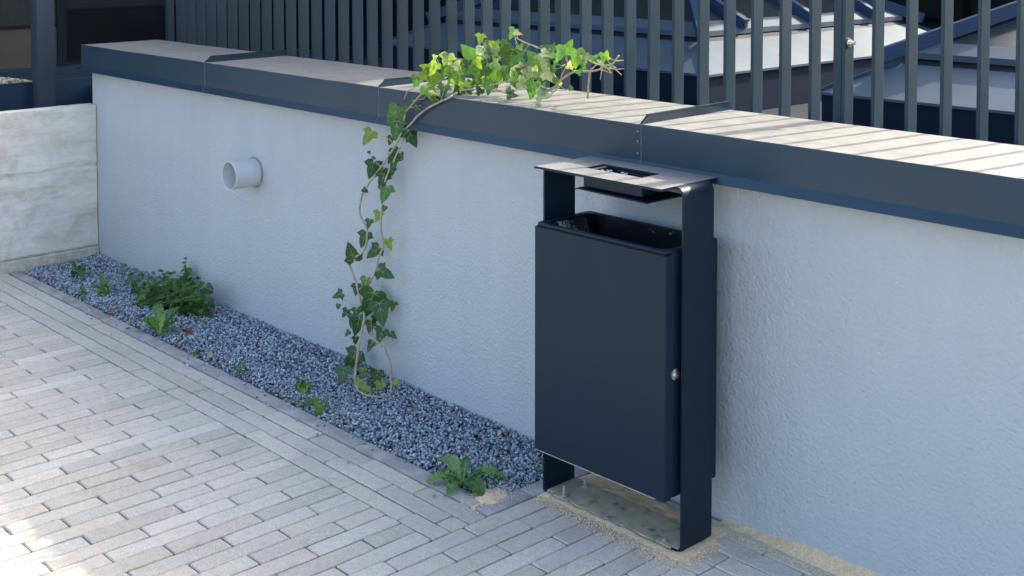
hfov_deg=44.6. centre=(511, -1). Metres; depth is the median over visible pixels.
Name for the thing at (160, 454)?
paving
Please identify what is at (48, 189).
concrete wall
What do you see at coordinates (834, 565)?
sand
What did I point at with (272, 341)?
gravel
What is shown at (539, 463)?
creeping weed
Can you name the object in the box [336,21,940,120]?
roof deck
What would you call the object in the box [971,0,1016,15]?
window
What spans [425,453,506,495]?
lettuce weed
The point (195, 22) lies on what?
slat fence
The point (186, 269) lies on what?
upright sprig
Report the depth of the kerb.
4.37 m
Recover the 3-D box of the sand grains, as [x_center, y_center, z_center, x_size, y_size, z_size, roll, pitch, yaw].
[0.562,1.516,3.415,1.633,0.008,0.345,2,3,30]
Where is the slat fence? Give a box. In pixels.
[165,0,1023,145]
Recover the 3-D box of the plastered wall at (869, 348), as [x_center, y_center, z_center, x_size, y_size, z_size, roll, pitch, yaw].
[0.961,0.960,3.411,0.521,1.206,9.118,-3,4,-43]
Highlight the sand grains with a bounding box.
[446,478,831,575]
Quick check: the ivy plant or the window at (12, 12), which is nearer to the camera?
the ivy plant
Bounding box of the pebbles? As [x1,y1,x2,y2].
[0,77,31,83]
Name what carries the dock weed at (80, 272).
on the gravel
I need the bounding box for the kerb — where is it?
[9,271,590,517]
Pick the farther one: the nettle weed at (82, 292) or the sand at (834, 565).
the nettle weed at (82, 292)
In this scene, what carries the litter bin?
on the paving
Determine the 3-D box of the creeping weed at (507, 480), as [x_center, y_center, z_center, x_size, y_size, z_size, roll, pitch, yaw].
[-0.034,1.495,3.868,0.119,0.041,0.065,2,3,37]
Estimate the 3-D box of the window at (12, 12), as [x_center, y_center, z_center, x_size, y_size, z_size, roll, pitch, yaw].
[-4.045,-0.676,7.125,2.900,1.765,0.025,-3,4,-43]
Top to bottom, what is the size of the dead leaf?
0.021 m
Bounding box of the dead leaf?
[180,328,192,334]
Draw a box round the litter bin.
[534,156,716,551]
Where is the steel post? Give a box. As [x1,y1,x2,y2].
[30,0,55,107]
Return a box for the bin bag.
[551,214,681,248]
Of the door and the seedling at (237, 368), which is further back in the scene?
the seedling at (237, 368)
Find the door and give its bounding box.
[535,225,678,502]
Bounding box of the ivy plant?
[332,26,623,397]
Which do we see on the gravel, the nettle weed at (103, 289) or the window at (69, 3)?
the nettle weed at (103, 289)
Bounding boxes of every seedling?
[232,361,244,375]
[295,376,310,394]
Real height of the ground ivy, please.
0.074 m
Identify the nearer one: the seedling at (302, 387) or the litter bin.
the litter bin
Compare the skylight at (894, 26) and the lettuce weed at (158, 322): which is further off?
the skylight at (894, 26)
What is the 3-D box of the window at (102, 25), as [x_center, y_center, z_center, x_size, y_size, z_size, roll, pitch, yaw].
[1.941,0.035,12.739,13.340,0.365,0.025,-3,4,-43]
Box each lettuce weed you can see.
[138,303,181,335]
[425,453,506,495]
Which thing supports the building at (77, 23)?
on the ground
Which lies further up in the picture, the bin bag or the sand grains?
the bin bag
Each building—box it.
[0,0,480,110]
[888,0,1016,22]
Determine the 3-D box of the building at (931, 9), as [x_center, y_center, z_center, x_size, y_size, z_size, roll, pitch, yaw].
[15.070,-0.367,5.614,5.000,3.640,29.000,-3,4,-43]
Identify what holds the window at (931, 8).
in the building at (931, 9)
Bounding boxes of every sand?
[462,487,518,513]
[533,473,726,568]
[721,519,882,575]
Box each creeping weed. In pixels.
[265,380,307,406]
[493,477,518,486]
[532,449,542,471]
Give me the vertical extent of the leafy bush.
0.278 m
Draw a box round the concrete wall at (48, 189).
[0,103,98,274]
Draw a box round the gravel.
[10,252,542,496]
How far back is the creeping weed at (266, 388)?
4.62 m
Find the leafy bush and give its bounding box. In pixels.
[123,264,215,322]
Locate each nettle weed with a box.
[78,282,88,300]
[92,272,115,297]
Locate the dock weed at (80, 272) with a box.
[69,261,92,276]
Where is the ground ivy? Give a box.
[302,395,329,415]
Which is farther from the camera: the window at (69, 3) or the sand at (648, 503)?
the window at (69, 3)
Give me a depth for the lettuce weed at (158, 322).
5.34 m
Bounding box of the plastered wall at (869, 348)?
[77,40,1023,575]
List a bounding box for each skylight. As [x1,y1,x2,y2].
[393,0,931,111]
[820,1,1016,144]
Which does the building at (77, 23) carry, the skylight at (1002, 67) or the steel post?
the steel post
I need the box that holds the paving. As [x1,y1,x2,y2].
[0,274,835,575]
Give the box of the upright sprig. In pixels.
[179,257,194,288]
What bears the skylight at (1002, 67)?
on the roof deck
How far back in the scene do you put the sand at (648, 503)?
3.64 m
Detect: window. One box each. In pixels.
[0,0,55,25]
[66,0,249,6]
[66,0,480,64]
[888,0,963,19]
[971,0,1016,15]
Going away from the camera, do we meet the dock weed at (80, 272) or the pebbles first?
the dock weed at (80, 272)
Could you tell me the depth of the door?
3.52 m

